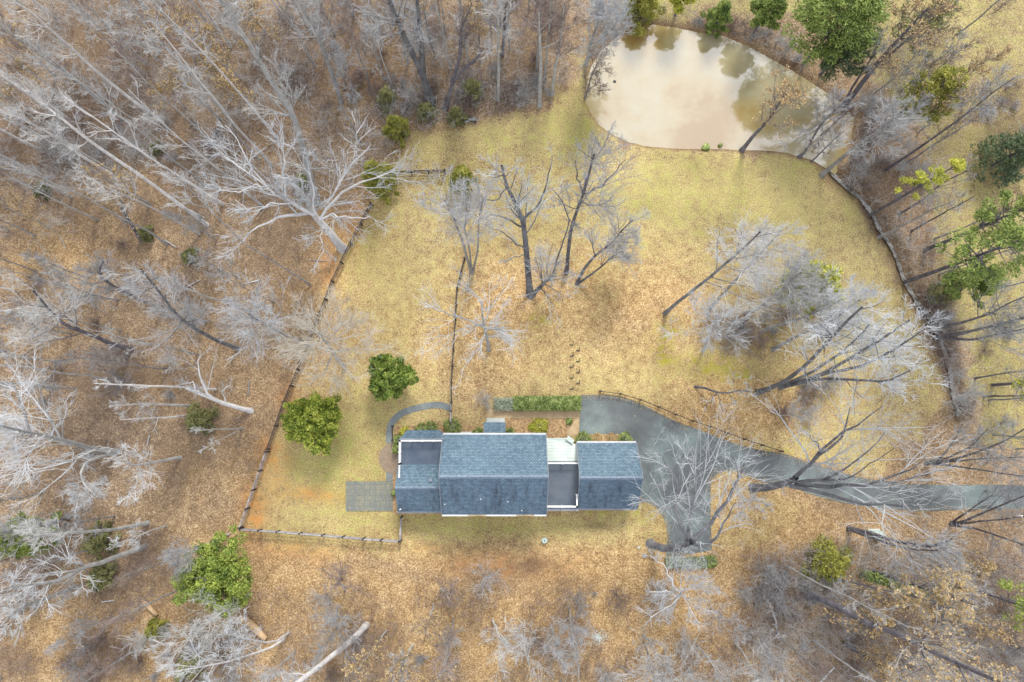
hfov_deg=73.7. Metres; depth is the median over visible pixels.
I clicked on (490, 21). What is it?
bare tree
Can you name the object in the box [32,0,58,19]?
bare tree
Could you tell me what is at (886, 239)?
fence
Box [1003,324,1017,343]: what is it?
twiggy shrub
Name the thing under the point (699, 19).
twiggy shrub
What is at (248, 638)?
bare tree
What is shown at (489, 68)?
twiggy shrub
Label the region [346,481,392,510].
patio
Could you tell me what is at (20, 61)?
bare tree
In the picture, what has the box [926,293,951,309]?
twiggy shrub
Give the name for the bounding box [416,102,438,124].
cedar bush
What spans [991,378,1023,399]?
pine tree
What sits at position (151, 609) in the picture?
log
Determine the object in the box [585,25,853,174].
pond water
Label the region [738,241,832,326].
bare tree
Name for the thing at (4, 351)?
bare tree
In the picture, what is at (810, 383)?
twiggy shrub
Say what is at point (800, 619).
twiggy shrub
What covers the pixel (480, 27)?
bare tree
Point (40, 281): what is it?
bare tree
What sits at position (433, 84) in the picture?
twiggy shrub
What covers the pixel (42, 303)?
bare tree
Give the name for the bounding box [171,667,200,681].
twiggy shrub
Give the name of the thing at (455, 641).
twiggy shrub
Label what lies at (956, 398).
twiggy shrub
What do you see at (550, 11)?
bare tree
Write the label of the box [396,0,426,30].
twiggy shrub
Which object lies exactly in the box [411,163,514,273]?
bare tree
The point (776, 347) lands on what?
bare tree
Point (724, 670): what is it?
bare tree
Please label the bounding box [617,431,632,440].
shrub
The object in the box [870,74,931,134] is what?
bare tree
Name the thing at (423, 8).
bare tree
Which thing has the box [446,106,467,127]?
cedar bush
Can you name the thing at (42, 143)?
twiggy shrub
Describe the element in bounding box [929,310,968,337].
twiggy shrub
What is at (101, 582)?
cedar bush
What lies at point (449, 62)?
bare tree
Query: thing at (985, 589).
bare tree
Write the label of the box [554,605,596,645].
bare tree
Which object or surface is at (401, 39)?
bare tree
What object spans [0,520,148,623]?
bare tree
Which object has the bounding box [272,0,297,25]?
twiggy shrub
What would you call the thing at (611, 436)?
shrub
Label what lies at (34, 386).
bare tree
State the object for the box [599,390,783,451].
rail fence
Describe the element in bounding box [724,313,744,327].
twiggy shrub
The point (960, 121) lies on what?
bare tree
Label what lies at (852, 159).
twiggy shrub
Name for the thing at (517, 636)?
bare tree
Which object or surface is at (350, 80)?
twiggy shrub
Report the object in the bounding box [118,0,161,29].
bare tree
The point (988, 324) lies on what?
twiggy shrub
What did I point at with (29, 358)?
bare tree
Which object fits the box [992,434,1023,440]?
bare tree
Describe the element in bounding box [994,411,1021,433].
twiggy shrub
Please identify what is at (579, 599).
twiggy shrub
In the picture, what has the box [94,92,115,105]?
twiggy shrub
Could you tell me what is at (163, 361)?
twiggy shrub
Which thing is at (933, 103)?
bare tree
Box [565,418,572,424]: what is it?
shrub
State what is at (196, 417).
cedar tree
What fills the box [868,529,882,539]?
utility box
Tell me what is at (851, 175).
twiggy shrub
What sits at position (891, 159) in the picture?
twiggy shrub
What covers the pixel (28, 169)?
bare tree
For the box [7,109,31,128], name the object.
twiggy shrub
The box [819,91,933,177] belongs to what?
bare tree
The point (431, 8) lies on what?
bare tree
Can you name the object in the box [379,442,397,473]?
round landing
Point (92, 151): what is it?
twiggy shrub
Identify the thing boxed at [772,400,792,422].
twiggy shrub
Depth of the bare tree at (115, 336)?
66.58 m
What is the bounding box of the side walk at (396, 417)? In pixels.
[386,402,449,442]
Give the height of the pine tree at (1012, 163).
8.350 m
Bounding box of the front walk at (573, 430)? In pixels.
[487,410,578,436]
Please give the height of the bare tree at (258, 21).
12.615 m
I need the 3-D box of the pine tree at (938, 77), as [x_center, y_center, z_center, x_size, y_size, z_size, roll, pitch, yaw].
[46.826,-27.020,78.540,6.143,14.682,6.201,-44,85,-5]
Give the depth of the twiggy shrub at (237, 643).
77.58 m
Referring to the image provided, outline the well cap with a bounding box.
[542,537,547,543]
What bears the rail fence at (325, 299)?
on the ground
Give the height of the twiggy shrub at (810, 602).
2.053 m
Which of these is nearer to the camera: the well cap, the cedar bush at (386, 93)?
the well cap
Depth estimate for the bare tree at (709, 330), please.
73.64 m
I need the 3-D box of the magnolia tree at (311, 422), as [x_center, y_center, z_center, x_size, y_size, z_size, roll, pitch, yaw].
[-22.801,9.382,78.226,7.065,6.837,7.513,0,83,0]
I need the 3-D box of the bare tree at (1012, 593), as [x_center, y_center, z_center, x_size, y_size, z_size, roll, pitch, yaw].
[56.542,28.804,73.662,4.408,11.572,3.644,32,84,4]
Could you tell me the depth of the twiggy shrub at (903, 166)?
84.02 m
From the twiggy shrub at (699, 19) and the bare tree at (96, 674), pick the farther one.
the twiggy shrub at (699, 19)
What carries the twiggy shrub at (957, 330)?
on the ground
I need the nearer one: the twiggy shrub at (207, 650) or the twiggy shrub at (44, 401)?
the twiggy shrub at (207, 650)
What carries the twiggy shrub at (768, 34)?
on the ground
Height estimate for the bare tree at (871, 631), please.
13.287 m
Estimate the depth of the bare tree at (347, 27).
75.67 m
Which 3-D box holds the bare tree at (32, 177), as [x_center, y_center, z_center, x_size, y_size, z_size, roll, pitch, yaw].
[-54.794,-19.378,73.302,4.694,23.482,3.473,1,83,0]
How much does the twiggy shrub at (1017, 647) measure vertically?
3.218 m
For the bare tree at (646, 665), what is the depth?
68.54 m
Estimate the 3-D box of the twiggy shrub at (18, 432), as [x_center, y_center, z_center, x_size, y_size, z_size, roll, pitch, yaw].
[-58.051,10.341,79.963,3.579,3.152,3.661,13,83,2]
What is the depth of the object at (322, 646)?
71.79 m
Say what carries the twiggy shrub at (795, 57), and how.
on the ground
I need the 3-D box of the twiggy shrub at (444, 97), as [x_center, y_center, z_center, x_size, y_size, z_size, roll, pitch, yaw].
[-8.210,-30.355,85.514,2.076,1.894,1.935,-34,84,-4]
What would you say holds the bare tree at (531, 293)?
on the ground
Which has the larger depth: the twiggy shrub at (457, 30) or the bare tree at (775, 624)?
the twiggy shrub at (457, 30)
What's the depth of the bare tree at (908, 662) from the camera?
68.99 m
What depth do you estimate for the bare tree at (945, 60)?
74.72 m
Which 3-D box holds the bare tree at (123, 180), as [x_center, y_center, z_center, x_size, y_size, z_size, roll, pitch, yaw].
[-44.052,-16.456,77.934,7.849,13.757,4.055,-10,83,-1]
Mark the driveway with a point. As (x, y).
(645, 424)
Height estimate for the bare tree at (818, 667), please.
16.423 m
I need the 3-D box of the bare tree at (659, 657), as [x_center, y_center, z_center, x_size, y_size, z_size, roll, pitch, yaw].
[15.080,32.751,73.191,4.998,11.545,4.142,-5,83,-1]
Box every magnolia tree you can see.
[280,390,342,455]
[367,353,419,401]
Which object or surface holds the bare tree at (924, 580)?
on the ground
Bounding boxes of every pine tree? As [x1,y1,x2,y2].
[668,0,695,15]
[700,0,732,38]
[749,0,787,35]
[772,259,845,318]
[780,0,894,66]
[809,9,881,82]
[868,157,966,216]
[886,64,971,129]
[903,212,1023,292]
[923,188,1023,251]
[943,260,1009,308]
[969,129,1023,188]
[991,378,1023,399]
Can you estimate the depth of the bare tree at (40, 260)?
76.29 m
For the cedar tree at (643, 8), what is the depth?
85.38 m
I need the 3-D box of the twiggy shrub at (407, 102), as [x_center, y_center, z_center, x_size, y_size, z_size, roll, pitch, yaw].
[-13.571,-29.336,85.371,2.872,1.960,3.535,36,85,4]
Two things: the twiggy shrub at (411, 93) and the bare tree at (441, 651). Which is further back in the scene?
the twiggy shrub at (411, 93)
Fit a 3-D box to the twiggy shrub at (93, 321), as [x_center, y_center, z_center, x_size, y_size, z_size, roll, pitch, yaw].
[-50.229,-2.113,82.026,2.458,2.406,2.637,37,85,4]
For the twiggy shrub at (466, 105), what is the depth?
84.81 m
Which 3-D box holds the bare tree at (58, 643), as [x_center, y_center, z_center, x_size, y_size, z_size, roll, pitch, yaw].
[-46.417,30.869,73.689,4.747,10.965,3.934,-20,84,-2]
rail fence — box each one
[238,451,269,528]
[239,527,399,542]
[265,202,372,449]
[394,169,445,175]
[399,515,402,541]
[450,257,465,402]
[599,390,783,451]
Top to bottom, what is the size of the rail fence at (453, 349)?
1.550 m
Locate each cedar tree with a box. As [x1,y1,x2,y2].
[184,401,219,434]
[360,158,399,204]
[381,114,409,148]
[447,164,478,198]
[625,0,665,37]
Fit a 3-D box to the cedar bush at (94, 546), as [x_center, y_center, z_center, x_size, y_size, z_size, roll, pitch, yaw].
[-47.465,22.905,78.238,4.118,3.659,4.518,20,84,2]
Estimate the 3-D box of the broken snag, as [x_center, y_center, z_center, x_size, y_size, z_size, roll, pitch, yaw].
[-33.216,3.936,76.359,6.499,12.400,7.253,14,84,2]
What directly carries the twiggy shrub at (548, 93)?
on the ground
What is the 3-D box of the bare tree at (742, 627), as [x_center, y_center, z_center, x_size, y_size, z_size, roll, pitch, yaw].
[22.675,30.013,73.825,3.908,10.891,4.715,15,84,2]
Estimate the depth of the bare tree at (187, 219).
77.98 m
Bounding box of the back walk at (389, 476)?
[386,472,392,480]
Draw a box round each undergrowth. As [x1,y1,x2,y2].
[0,0,1023,681]
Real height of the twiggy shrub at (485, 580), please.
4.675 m
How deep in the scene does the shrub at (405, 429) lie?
80.85 m
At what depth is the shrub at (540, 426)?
80.97 m
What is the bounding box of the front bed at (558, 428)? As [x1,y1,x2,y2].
[505,419,573,437]
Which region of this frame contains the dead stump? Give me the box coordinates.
[118,207,141,242]
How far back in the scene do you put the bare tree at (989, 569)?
71.83 m
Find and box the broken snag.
[169,337,253,413]
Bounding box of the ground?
[0,0,1023,681]
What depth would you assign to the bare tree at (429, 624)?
69.37 m
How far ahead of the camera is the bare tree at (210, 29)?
78.17 m
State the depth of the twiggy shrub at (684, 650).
76.96 m
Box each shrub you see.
[0,417,34,443]
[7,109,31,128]
[19,269,49,295]
[35,392,50,406]
[36,131,54,151]
[37,359,70,383]
[43,111,70,130]
[43,425,66,437]
[47,133,87,170]
[47,647,104,681]
[51,651,74,673]
[62,99,88,126]
[69,634,101,665]
[70,126,116,166]
[74,441,98,472]
[82,316,105,333]
[84,290,103,309]
[87,356,138,406]
[88,629,109,650]
[90,663,105,678]
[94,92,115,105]
[98,646,131,676]
[100,329,133,370]
[102,116,127,139]
[109,272,140,301]
[111,616,160,659]
[113,639,132,660]
[114,236,128,251]
[119,128,149,163]
[123,649,147,681]
[139,94,176,137]
[146,670,159,681]
[148,618,179,651]
[152,341,188,374]
[157,148,185,164]
[159,641,173,661]
[161,299,212,347]
[161,384,177,400]
[165,270,197,297]
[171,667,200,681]
[180,139,190,151]
[181,616,207,642]
[182,631,228,673]
[183,636,201,655]
[186,115,200,129]
[191,137,215,159]
[210,665,248,681]
[212,621,245,653]
[213,639,228,654]
[215,651,231,670]
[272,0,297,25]
[276,60,289,73]
[279,77,295,94]
[293,74,311,89]
[301,575,342,621]
[314,91,334,111]
[322,664,342,681]
[338,0,359,14]
[341,68,364,94]
[341,89,360,109]
[341,626,368,655]
[350,65,369,85]
[358,22,367,39]
[361,80,383,102]
[377,48,390,62]
[379,72,400,88]
[388,100,414,117]
[391,444,397,453]
[393,433,400,443]
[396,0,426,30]
[397,76,412,90]
[398,82,421,105]
[399,426,409,435]
[414,90,435,104]
[414,422,424,429]
[414,653,429,667]
[424,420,437,429]
[425,17,448,39]
[429,76,441,94]
[438,93,451,105]
[438,623,465,657]
[440,656,458,680]
[442,416,461,432]
[443,66,487,103]
[446,10,481,47]
[450,89,461,101]
[455,85,477,113]
[457,56,473,77]
[464,553,510,604]
[473,72,492,90]
[473,388,493,412]
[476,426,482,432]
[487,53,504,77]
[499,85,521,111]
[500,77,511,91]
[506,427,513,432]
[507,82,523,100]
[508,77,522,86]
[512,73,537,110]
[523,70,538,90]
[527,423,534,430]
[528,50,538,63]
[528,635,543,648]
[532,417,548,433]
[542,87,555,103]
[560,585,598,620]
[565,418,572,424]
[574,430,592,441]
[592,432,602,440]
[592,657,628,681]
[602,581,632,615]
[606,433,615,440]
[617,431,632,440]
[649,581,674,603]
[651,663,676,681]
[668,622,706,666]
[692,10,705,28]
[710,316,756,359]
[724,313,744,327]
[725,16,743,35]
[727,576,757,609]
[734,307,755,324]
[736,14,761,38]
[739,318,763,341]
[740,586,769,614]
[745,25,770,47]
[745,573,786,617]
[751,301,779,328]
[751,569,801,620]
[752,560,789,592]
[754,332,772,346]
[760,24,777,42]
[762,611,780,626]
[764,589,804,627]
[767,324,779,341]
[768,30,788,47]
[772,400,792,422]
[776,24,805,61]
[778,308,795,325]
[779,570,797,579]
[786,604,807,630]
[790,589,804,606]
[792,54,809,62]
[793,383,821,412]
[793,396,828,432]
[795,575,815,597]
[796,383,813,395]
[797,589,822,607]
[798,633,812,660]
[802,364,838,408]
[807,316,843,339]
[808,658,821,675]
[815,365,855,400]
[821,609,840,632]
[833,149,882,192]
[842,82,887,121]
[845,632,859,644]
[847,152,862,164]
[852,123,879,151]
[855,116,879,137]
[855,153,868,167]
[855,175,876,191]
[864,106,877,119]
[868,147,893,172]
[875,143,907,174]
[887,618,918,633]
[892,193,905,204]
[893,151,918,181]
[895,132,925,154]
[904,648,926,661]
[912,158,939,176]
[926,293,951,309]
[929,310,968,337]
[935,304,954,321]
[935,381,985,419]
[935,607,950,630]
[936,354,972,392]
[938,349,959,366]
[943,319,969,344]
[959,378,992,407]
[959,395,980,414]
[975,317,1004,335]
[976,82,995,96]
[978,342,996,356]
[982,98,1000,125]
[993,602,1022,624]
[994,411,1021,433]
[998,96,1008,110]
[1000,74,1023,98]
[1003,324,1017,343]
[1004,635,1023,659]
[1005,99,1020,110]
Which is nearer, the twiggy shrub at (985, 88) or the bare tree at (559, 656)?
the bare tree at (559, 656)
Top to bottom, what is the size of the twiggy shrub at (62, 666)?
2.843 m
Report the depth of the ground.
82.43 m
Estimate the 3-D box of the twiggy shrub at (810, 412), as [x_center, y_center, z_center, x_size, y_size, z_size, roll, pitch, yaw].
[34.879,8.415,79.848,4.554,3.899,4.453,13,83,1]
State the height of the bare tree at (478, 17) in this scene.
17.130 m
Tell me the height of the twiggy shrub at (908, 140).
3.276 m
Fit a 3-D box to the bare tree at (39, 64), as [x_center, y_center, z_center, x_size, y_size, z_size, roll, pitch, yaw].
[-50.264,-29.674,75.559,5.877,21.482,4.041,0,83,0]
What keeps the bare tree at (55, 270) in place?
on the ground
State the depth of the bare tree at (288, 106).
65.72 m
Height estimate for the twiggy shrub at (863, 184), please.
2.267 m
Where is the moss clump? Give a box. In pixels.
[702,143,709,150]
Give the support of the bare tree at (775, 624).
on the ground
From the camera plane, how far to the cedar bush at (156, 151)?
84.59 m
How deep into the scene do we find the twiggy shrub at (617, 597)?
77.82 m
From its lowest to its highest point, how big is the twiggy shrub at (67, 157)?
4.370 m
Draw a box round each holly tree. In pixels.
[0,511,62,560]
[170,525,252,617]
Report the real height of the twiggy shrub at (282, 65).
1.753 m
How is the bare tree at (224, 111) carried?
on the ground
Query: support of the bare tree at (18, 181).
on the ground
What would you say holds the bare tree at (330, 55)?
on the ground
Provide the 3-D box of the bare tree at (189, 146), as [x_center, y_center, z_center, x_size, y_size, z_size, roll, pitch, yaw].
[-30.702,-17.658,69.145,4.144,31.457,4.209,-20,84,-2]
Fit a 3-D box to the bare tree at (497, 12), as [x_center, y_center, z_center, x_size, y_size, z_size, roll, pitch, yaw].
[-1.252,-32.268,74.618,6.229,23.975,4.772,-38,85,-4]
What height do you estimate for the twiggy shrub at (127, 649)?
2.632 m
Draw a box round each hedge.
[512,395,581,411]
[665,556,706,568]
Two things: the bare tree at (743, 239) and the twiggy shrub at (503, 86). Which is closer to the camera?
the bare tree at (743, 239)
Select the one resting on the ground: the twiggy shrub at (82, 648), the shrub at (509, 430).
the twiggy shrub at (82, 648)
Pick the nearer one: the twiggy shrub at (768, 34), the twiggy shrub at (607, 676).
the twiggy shrub at (607, 676)
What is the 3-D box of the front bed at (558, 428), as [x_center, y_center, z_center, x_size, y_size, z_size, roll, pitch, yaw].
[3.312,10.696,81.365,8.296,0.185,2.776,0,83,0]
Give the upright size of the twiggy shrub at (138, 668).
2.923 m
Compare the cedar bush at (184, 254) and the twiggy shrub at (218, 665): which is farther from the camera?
the cedar bush at (184, 254)
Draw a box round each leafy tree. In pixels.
[889,0,962,58]
[973,578,1023,631]
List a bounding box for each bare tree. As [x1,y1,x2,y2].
[0,6,113,111]
[0,12,56,87]
[0,14,122,120]
[0,32,83,109]
[0,64,82,133]
[0,69,70,121]
[0,69,208,225]
[0,76,34,114]
[0,94,61,134]
[0,100,134,187]
[0,101,127,184]
[0,104,150,205]
[0,128,44,152]
[0,142,72,197]
[0,150,65,194]
[0,154,30,187]
[0,154,167,245]
[0,161,98,220]
[0,165,51,195]
[0,192,49,228]
[0,220,36,236]
[0,254,36,271]
[0,266,65,286]
[0,270,133,359]
[0,292,37,327]
[0,304,71,354]
[0,330,31,372]
[0,345,119,529]
[0,354,53,361]
[0,355,76,406]
[0,355,100,378]
[0,381,52,389]
[0,471,42,517]
[0,507,71,570]
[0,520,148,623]
[0,546,87,590]
[0,555,25,574]
[0,583,77,643]
[2,0,150,115]
[4,304,121,330]
[10,570,96,622]
[11,513,149,555]
[17,244,86,295]
[21,257,133,297]
[26,39,167,147]
[30,263,118,315]
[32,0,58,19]
[42,502,115,547]
[42,610,111,658]
[50,448,111,519]
[52,340,127,375]
[53,86,224,205]
[63,71,204,186]
[67,0,147,64]
[67,320,197,357]
[68,0,145,75]
[68,344,166,378]
[69,154,200,234]
[70,249,166,308]
[73,649,135,681]
[76,162,142,213]
[88,585,177,640]
[91,0,220,120]
[92,377,216,390]
[97,438,181,506]
[98,259,239,364]
[100,35,212,142]
[105,554,179,589]
[106,518,166,552]
[109,390,190,417]
[113,0,177,58]
[117,0,235,127]
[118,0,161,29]
[119,406,185,432]
[120,0,161,49]
[127,0,231,93]
[127,74,262,207]
[133,290,206,326]
[138,0,207,61]
[139,147,310,285]
[140,259,252,311]
[141,7,272,166]
[142,0,276,137]
[142,584,250,676]
[145,60,192,112]
[154,533,229,583]
[154,622,285,681]
[161,203,216,244]
[171,58,259,160]
[186,245,244,282]
[189,108,438,272]
[189,426,242,453]
[190,0,208,24]
[191,20,239,79]
[198,0,232,48]
[200,631,263,681]
[201,48,237,90]
[204,0,320,204]
[207,270,310,369]
[208,265,274,302]
[214,0,281,56]
[216,68,262,122]
[221,604,289,655]
[250,647,303,681]
[255,283,408,399]
[271,0,281,12]
[277,0,315,65]
[279,621,369,681]
[285,0,345,104]
[286,0,310,34]
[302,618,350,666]
[308,0,346,68]
[308,21,356,84]
[308,601,379,681]
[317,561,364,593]
[318,1,335,35]
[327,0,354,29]
[328,40,357,95]
[329,0,370,86]
[337,102,361,142]
[341,629,390,681]
[347,9,391,80]
[349,0,397,44]
[350,0,442,106]
[355,0,394,89]
[374,643,420,681]
[382,0,409,63]
[386,647,419,681]
[389,0,426,45]
[395,20,438,74]
[402,603,442,651]
[407,0,453,57]
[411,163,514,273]
[413,260,527,394]
[419,653,459,681]
[427,0,449,32]
[428,619,461,681]
[434,0,452,68]
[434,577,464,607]
[439,0,491,110]
[448,0,469,70]
[452,144,616,330]
[462,0,488,63]
[465,0,487,44]
[470,0,520,101]
[476,0,510,51]
[477,614,526,681]
[492,0,524,50]
[492,0,525,56]
[506,0,565,107]
[507,617,563,681]
[525,0,574,81]
[526,0,570,70]
[528,0,559,35]
[535,616,571,676]
[537,0,591,95]
[541,120,651,274]
[547,181,590,272]
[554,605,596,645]
[563,637,589,681]
[570,0,635,77]
[572,198,650,285]
[579,46,615,99]
[613,641,678,681]
[621,392,811,565]
[630,625,675,679]
[632,538,728,633]
[651,632,722,681]
[657,283,765,359]
[663,207,791,332]
[682,657,715,681]
[694,370,756,422]
[696,644,756,681]
[698,602,749,644]
[708,217,809,310]
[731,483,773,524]
[734,626,786,681]
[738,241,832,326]
[739,64,810,152]
[739,659,778,681]
[740,614,791,674]
[743,247,846,317]
[748,356,1002,569]
[755,285,896,395]
[758,259,878,353]
[767,599,780,639]
[770,273,883,352]
[771,395,808,421]
[775,80,850,151]
[775,632,846,681]
[778,294,951,418]
[787,565,922,634]
[794,85,866,158]
[800,590,1019,681]
[807,89,860,163]
[810,117,850,162]
[812,639,877,681]
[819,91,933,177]
[821,593,895,639]
[834,574,924,606]
[839,0,971,107]
[843,641,952,681]
[844,575,915,615]
[844,637,902,681]
[845,26,902,98]
[846,521,975,575]
[853,661,912,681]
[857,566,977,630]
[864,90,934,151]
[868,637,948,681]
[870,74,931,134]
[872,559,991,627]
[873,554,946,609]
[874,35,927,94]
[877,188,962,238]
[881,72,980,140]
[883,62,1023,171]
[891,36,983,107]
[894,561,969,600]
[897,29,971,91]
[899,153,977,213]
[901,655,941,681]
[904,96,1019,163]
[905,632,1009,681]
[910,188,975,231]
[917,87,979,133]
[921,566,993,608]
[923,419,1023,489]
[930,664,981,681]
[931,274,1023,337]
[933,190,1023,239]
[933,547,997,580]
[936,291,1023,359]
[939,246,1022,274]
[948,474,1023,555]
[948,607,1022,650]
[952,0,1016,38]
[955,42,1013,96]
[974,365,1023,389]
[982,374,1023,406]
[987,646,1023,681]
[988,398,1022,400]
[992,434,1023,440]
[998,281,1023,289]
[1000,583,1023,601]
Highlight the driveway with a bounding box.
[579,395,1023,556]
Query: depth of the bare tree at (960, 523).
72.85 m
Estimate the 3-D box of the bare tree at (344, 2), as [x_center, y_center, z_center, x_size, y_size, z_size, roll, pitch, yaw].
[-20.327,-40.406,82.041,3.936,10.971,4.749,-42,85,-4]
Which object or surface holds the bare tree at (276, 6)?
on the ground
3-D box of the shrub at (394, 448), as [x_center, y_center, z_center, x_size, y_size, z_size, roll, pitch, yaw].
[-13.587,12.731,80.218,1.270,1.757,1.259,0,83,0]
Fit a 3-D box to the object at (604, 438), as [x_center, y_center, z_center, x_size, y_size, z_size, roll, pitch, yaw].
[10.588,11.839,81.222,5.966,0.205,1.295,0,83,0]
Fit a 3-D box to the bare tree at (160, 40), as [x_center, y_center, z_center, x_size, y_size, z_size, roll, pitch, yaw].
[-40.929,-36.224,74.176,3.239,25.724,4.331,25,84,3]
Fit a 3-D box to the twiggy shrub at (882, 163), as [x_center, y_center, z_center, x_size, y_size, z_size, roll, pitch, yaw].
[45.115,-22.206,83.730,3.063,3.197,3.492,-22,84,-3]
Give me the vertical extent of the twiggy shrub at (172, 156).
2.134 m
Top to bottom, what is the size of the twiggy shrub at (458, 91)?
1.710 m
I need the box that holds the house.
[395,418,642,515]
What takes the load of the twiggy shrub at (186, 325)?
on the ground
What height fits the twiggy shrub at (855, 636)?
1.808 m
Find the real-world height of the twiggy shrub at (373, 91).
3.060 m
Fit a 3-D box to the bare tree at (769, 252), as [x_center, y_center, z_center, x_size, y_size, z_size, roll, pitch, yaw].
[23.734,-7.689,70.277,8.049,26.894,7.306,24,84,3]
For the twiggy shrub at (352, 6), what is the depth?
86.51 m
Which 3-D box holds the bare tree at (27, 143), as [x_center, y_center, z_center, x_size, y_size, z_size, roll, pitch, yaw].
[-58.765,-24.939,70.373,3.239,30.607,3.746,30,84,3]
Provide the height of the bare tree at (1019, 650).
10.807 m
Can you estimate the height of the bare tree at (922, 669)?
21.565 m
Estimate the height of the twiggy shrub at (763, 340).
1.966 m
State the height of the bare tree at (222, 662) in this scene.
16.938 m
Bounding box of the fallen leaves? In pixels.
[344,390,1022,559]
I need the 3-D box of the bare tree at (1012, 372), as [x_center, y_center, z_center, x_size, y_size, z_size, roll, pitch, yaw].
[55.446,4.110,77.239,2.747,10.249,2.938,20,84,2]
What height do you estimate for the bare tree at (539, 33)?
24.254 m
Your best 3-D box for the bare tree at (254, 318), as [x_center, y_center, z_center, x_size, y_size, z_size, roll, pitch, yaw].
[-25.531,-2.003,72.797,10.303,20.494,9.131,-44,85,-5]
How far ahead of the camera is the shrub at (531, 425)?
81.13 m
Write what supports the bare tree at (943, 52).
on the ground
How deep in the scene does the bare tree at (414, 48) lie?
80.59 m
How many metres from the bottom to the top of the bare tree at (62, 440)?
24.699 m
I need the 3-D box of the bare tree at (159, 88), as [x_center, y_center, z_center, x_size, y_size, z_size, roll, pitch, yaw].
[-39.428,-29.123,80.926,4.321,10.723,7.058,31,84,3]
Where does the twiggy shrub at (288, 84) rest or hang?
on the ground
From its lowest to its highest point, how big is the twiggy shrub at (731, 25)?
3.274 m
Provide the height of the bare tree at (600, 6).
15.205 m
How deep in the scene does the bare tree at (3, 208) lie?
78.01 m
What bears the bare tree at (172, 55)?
on the ground
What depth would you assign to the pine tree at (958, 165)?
72.62 m
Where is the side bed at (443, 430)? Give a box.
[393,425,481,514]
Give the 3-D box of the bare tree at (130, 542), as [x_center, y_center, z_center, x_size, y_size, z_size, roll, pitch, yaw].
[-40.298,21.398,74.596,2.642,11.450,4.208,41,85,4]
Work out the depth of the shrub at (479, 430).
80.90 m
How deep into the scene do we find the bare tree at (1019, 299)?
71.73 m
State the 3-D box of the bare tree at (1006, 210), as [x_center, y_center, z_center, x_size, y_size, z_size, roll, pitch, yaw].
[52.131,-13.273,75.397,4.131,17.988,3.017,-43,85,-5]
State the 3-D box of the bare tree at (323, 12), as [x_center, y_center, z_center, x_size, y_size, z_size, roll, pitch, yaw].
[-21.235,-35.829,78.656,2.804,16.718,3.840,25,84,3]
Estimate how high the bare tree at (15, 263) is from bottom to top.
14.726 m
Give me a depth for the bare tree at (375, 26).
81.38 m
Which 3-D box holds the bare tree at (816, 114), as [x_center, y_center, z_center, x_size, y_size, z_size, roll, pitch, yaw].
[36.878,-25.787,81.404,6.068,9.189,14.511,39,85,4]
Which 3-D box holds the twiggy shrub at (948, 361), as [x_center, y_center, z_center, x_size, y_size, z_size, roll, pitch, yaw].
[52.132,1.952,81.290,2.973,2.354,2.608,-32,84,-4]
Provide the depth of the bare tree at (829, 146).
78.81 m
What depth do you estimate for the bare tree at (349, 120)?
77.84 m
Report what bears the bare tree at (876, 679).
on the ground
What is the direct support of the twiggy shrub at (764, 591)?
on the ground
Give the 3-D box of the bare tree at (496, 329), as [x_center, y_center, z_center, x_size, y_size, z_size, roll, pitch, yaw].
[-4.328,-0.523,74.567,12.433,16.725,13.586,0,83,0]
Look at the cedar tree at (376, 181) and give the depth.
80.87 m
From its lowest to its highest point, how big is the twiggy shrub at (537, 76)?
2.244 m
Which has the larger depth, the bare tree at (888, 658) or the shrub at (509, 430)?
the shrub at (509, 430)
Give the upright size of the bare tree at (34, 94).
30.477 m
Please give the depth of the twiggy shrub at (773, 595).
77.72 m
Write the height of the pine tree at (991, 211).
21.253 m
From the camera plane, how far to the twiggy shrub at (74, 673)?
76.87 m
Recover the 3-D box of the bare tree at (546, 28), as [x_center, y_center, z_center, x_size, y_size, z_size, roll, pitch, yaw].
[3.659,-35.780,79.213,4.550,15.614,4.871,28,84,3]
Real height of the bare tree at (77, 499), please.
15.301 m
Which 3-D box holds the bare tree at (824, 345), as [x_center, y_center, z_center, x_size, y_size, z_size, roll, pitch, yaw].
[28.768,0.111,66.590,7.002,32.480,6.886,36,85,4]
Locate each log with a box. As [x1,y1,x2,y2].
[141,597,157,615]
[238,612,267,640]
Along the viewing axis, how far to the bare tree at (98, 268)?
71.56 m
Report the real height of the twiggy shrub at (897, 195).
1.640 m
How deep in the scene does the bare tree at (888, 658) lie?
71.54 m
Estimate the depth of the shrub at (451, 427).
80.60 m
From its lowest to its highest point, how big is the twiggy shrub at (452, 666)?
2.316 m
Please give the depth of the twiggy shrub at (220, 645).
77.61 m
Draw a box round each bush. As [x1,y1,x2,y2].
[31,182,52,200]
[80,520,122,560]
[86,561,118,591]
[136,224,153,242]
[144,617,169,639]
[149,141,165,156]
[172,651,206,681]
[179,247,197,264]
[295,171,314,191]
[375,85,397,114]
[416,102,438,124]
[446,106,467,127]
[458,78,484,105]
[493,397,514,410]
[705,554,717,568]
[800,534,854,586]
[927,282,955,307]
[941,267,968,289]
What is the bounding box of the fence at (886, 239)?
[829,172,961,414]
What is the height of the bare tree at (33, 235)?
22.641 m
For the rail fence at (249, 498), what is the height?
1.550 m
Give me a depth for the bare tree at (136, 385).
66.67 m
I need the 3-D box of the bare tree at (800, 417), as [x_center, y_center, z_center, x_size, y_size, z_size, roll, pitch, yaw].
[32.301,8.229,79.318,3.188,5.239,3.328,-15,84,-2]

